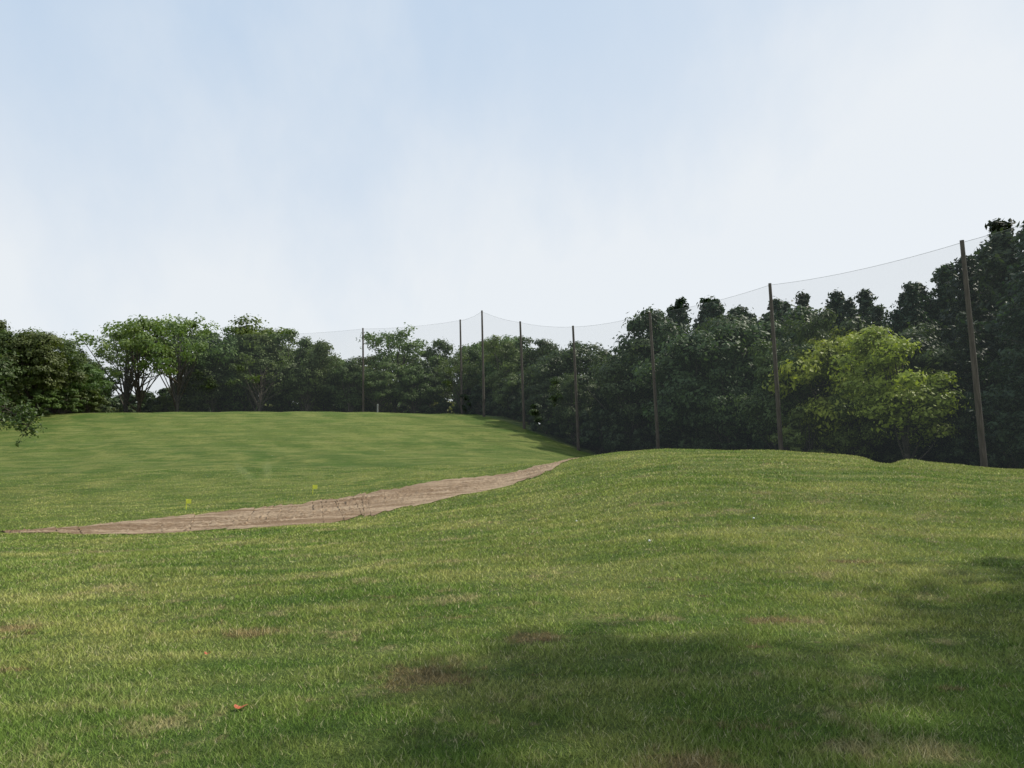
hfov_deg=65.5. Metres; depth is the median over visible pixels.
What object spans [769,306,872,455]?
oak tree
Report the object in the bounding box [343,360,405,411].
oak tree
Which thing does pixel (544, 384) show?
oak tree
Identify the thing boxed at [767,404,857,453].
shrub
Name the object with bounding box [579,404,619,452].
shrub
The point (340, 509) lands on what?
dirt path
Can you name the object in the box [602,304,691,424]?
oak tree
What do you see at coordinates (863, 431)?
oak tree
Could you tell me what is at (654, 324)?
pine tree
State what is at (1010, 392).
pine tree
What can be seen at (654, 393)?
net pole
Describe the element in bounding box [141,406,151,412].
shrub
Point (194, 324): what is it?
oak tree
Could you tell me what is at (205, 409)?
shrub
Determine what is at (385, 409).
shrub
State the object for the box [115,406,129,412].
shrub
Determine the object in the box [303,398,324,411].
shrub
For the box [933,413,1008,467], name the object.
shrub
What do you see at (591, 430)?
shrub
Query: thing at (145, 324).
oak tree
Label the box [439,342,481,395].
oak tree
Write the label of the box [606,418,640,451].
shrub
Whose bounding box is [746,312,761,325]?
pine tree
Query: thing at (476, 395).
shrub
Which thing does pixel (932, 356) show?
oak tree
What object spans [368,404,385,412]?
shrub
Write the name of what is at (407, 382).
oak tree
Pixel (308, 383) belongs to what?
oak tree
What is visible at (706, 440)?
shrub
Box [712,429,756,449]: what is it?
shrub
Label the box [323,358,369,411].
oak tree
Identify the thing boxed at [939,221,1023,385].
pine tree
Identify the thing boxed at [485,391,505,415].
shrub
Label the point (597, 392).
oak tree
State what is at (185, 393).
oak tree
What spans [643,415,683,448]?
shrub
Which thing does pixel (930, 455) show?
shrub
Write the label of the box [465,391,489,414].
shrub
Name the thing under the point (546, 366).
oak tree
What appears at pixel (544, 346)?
oak tree
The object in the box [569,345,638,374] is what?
oak tree
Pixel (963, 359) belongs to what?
pine tree
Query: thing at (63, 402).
shrub
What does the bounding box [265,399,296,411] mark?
shrub
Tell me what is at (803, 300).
pine tree
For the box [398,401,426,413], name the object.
shrub
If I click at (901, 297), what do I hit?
pine tree
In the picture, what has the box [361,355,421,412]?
oak tree
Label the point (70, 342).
oak tree
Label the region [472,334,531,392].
oak tree
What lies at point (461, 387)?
net pole
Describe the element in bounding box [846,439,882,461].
shrub
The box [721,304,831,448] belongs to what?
oak tree
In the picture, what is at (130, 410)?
shrub
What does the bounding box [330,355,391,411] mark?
oak tree
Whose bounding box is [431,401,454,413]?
shrub
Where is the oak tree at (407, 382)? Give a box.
[390,364,435,412]
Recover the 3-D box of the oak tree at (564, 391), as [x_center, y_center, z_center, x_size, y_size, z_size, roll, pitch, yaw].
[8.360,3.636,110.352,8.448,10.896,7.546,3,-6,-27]
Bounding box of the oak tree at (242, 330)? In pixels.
[212,313,297,411]
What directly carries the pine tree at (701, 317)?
on the ground at (116, 447)
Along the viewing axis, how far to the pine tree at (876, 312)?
97.00 m
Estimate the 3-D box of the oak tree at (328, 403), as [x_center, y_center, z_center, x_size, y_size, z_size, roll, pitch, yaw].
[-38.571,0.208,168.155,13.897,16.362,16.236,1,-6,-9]
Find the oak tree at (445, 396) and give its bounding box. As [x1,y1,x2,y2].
[422,361,455,413]
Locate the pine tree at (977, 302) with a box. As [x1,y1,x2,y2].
[935,254,1011,431]
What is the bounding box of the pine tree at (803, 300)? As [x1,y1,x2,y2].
[783,291,824,341]
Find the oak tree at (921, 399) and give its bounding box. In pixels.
[827,322,970,459]
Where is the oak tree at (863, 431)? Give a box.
[820,378,893,458]
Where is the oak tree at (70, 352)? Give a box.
[19,340,89,413]
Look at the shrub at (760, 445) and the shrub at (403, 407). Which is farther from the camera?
the shrub at (403, 407)
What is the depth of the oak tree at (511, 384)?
126.96 m
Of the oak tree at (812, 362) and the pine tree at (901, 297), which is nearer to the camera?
the oak tree at (812, 362)
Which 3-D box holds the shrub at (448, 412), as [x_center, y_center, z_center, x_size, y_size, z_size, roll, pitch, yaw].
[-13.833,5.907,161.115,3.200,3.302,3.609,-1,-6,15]
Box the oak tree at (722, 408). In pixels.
[690,356,761,449]
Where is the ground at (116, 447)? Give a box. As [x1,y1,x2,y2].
[0,411,1023,767]
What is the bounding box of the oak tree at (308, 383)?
[281,339,341,410]
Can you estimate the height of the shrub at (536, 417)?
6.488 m
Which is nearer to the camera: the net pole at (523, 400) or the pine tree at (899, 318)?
the pine tree at (899, 318)
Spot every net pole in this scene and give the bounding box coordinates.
[362,328,364,411]
[459,319,462,413]
[481,310,484,416]
[519,321,525,428]
[572,326,579,450]
[649,312,659,448]
[768,283,783,450]
[960,240,987,467]
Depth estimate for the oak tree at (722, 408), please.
87.54 m
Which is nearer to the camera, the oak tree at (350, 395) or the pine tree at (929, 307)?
the pine tree at (929, 307)
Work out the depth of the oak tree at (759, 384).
86.54 m
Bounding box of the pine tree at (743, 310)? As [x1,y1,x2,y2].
[738,304,753,327]
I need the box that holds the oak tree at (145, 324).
[63,314,186,412]
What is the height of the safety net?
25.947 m
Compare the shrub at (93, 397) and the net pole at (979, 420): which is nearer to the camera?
the net pole at (979, 420)
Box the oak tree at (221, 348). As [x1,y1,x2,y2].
[192,324,259,411]
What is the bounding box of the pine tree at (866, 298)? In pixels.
[852,287,878,326]
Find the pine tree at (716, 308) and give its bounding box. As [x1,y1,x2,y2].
[700,295,749,322]
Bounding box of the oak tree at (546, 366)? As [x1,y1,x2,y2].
[516,341,606,435]
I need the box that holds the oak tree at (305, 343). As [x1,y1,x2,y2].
[248,328,320,411]
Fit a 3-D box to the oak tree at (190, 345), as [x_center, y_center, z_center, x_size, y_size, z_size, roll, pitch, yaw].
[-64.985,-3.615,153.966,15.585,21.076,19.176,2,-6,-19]
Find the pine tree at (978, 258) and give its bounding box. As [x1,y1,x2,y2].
[931,244,1011,419]
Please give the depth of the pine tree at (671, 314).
127.68 m
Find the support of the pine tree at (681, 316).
on the ground at (116, 447)
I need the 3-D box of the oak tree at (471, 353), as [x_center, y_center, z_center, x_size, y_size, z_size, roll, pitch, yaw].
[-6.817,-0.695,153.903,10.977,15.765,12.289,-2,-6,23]
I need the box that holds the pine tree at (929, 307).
[924,272,953,327]
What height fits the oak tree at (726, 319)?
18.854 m
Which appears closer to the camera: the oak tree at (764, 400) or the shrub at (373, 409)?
the oak tree at (764, 400)
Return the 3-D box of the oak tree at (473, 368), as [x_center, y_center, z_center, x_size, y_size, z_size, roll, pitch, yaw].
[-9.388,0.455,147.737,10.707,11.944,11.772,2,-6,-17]
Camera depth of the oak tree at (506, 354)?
135.44 m
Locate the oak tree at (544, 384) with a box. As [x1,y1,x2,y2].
[525,376,568,417]
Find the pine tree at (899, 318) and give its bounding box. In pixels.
[882,282,954,442]
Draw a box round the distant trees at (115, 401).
[46,384,565,431]
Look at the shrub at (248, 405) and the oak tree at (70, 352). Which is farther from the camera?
the shrub at (248, 405)
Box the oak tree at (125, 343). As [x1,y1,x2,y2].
[83,323,177,412]
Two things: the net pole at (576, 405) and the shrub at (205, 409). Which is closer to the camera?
the net pole at (576, 405)
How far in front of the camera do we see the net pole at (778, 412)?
72.27 m
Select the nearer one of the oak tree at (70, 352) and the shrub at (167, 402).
the oak tree at (70, 352)
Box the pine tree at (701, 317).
[691,295,713,336]
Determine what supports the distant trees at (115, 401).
on the ground at (116, 447)
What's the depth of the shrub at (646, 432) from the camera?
100.07 m
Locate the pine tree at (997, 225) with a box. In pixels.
[960,218,1016,281]
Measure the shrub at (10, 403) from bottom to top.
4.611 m
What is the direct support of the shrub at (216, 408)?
on the ground at (116, 447)
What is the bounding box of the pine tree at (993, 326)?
[957,230,1023,438]
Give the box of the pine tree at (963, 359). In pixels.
[928,311,1008,451]
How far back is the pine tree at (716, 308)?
107.99 m
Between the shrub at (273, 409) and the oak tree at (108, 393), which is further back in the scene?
the shrub at (273, 409)
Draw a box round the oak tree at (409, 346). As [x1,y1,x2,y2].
[356,322,444,412]
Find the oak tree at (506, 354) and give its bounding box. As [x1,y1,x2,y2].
[479,334,533,391]
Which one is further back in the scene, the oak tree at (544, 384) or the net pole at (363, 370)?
the net pole at (363, 370)
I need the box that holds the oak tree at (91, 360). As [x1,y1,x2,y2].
[72,350,124,412]
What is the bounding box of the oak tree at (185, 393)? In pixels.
[166,364,216,408]
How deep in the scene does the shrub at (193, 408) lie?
158.48 m
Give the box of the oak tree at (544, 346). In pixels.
[510,336,565,418]
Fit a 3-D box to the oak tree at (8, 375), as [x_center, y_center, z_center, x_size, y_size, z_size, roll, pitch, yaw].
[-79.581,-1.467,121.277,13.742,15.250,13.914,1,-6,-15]
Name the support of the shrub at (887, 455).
on the ground at (116, 447)
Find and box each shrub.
[0,393,20,421]
[3,388,27,412]
[15,388,61,415]
[47,387,90,413]
[66,388,110,412]
[90,403,110,412]
[110,404,135,412]
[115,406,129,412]
[141,398,169,412]
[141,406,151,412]
[150,395,182,412]
[174,398,203,411]
[193,402,209,411]
[214,396,239,411]
[216,398,243,411]
[233,395,257,411]
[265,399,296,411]
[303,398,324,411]
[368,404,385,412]
[380,402,392,411]
[386,405,403,412]
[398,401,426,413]
[419,395,451,413]
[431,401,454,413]
[438,409,452,413]
[453,390,478,414]
[459,384,493,414]
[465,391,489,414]
[480,389,499,415]
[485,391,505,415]
[491,378,525,419]
[509,386,538,424]
[528,392,562,433]
[554,416,582,444]
[574,406,629,453]
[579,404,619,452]
[602,408,653,451]
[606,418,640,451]
[629,425,670,449]
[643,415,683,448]
[653,419,721,448]
[691,422,750,449]
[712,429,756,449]
[749,426,792,450]
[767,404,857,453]
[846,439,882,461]
[860,422,943,462]
[893,414,977,465]
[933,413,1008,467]
[973,400,1023,469]
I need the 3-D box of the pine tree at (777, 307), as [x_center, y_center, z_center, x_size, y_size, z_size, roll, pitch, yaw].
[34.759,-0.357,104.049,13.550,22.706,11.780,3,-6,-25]
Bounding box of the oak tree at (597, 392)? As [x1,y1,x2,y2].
[574,346,639,452]
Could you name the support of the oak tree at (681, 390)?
on the ground at (116, 447)
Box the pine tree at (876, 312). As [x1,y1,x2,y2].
[862,304,890,334]
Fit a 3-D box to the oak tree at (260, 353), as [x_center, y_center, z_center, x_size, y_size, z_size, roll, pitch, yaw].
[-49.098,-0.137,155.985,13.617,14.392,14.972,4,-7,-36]
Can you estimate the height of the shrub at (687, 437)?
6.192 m
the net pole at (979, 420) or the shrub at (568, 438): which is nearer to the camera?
the net pole at (979, 420)
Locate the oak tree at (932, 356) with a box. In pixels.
[823,322,971,448]
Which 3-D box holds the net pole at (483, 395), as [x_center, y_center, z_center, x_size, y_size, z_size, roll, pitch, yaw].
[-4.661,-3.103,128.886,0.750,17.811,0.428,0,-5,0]
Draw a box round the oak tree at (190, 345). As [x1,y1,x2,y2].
[132,314,219,411]
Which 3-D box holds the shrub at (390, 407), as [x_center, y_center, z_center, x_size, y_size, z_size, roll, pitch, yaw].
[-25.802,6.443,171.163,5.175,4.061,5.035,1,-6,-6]
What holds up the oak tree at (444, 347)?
on the ground at (116, 447)
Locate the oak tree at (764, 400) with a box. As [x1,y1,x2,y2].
[729,338,828,450]
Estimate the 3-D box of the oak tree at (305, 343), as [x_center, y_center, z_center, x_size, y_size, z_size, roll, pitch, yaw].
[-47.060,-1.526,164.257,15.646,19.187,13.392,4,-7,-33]
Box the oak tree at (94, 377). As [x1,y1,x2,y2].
[64,362,114,412]
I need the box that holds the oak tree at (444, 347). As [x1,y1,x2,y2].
[399,338,457,413]
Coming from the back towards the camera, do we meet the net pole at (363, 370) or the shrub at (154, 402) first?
the shrub at (154, 402)
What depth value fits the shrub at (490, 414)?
141.62 m
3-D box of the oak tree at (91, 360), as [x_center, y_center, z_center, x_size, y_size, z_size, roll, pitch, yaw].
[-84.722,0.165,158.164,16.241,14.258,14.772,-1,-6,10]
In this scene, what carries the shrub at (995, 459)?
on the ground at (116, 447)
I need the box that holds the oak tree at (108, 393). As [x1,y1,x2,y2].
[67,369,121,412]
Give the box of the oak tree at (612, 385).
[568,335,665,438]
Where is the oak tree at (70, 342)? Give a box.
[15,327,85,410]
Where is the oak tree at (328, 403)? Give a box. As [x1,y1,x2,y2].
[300,347,345,411]
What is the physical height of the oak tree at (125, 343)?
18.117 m
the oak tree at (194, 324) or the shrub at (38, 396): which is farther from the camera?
the oak tree at (194, 324)
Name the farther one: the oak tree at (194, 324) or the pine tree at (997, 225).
the oak tree at (194, 324)
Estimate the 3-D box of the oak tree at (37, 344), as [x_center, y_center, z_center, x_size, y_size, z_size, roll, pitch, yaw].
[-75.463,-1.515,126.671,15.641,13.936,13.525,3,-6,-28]
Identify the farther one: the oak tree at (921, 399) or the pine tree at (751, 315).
the pine tree at (751, 315)
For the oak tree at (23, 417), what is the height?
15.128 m
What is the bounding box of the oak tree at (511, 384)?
[490,369,533,419]
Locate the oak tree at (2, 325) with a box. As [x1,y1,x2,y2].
[0,319,10,332]
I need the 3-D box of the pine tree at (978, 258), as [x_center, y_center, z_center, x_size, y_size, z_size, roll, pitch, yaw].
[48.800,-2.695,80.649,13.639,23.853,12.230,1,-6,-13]
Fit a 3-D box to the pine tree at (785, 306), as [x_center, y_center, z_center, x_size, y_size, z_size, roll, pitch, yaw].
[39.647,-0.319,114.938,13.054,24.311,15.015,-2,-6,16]
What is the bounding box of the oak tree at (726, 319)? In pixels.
[656,312,763,412]
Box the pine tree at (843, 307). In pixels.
[821,289,876,375]
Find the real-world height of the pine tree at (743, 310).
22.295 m
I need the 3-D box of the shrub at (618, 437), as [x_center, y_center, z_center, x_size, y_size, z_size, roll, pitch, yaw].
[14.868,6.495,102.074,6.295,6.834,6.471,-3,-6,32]
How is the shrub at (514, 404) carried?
on the ground at (116, 447)
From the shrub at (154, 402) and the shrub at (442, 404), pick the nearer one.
the shrub at (442, 404)
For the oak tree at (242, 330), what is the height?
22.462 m
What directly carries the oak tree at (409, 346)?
on the ground at (116, 447)
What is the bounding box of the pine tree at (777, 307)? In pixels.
[758,296,788,347]
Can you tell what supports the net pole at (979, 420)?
on the ground at (116, 447)
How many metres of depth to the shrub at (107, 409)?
168.53 m
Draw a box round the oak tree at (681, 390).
[627,319,753,448]
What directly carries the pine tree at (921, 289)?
on the ground at (116, 447)
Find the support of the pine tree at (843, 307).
on the ground at (116, 447)
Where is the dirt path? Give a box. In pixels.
[0,457,578,534]
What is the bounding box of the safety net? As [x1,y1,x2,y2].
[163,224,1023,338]
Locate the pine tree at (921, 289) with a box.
[906,281,948,374]
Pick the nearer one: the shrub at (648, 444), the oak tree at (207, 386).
the shrub at (648, 444)
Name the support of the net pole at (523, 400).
on the ground at (116, 447)
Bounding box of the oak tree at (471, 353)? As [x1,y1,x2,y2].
[448,341,487,409]
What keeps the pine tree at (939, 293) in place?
on the ground at (116, 447)
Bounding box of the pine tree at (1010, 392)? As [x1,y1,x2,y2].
[960,259,1023,451]
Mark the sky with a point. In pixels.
(309, 167)
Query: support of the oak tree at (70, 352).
on the ground at (116, 447)
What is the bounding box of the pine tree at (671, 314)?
[638,305,677,357]
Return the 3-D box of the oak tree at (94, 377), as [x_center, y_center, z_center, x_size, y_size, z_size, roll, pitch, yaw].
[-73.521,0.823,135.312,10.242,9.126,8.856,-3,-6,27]
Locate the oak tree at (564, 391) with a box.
[547,372,599,446]
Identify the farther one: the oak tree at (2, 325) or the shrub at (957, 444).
the oak tree at (2, 325)
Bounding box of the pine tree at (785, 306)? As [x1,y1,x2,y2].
[780,300,792,322]
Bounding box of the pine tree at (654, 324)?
[642,311,668,352]
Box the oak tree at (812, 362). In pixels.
[761,325,889,454]
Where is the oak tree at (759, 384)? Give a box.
[747,329,834,448]
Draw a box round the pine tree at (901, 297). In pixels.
[884,292,906,323]
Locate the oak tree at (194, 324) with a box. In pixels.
[145,312,216,407]
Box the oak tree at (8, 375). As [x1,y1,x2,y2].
[0,328,37,392]
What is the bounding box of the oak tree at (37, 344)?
[0,330,91,414]
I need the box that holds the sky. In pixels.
[0,0,1023,403]
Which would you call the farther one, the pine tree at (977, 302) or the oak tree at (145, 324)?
the oak tree at (145, 324)
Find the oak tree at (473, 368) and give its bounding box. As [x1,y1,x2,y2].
[433,353,481,413]
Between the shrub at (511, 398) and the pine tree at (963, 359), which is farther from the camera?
the shrub at (511, 398)
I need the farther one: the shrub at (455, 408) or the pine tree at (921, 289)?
the shrub at (455, 408)
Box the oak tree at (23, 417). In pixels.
[0,339,47,446]
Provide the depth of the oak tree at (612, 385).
101.86 m
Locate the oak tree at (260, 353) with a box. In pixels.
[226,348,296,411]
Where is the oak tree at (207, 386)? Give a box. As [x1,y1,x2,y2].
[181,355,239,411]
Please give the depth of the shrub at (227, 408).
160.31 m
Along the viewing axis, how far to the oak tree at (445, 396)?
172.21 m
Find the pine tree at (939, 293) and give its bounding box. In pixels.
[920,261,960,401]
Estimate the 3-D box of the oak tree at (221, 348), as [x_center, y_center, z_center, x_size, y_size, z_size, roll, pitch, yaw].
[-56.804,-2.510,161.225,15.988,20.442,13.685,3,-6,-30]
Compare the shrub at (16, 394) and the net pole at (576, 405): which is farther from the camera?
the shrub at (16, 394)
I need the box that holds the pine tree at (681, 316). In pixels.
[662,296,692,336]
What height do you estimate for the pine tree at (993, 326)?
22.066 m

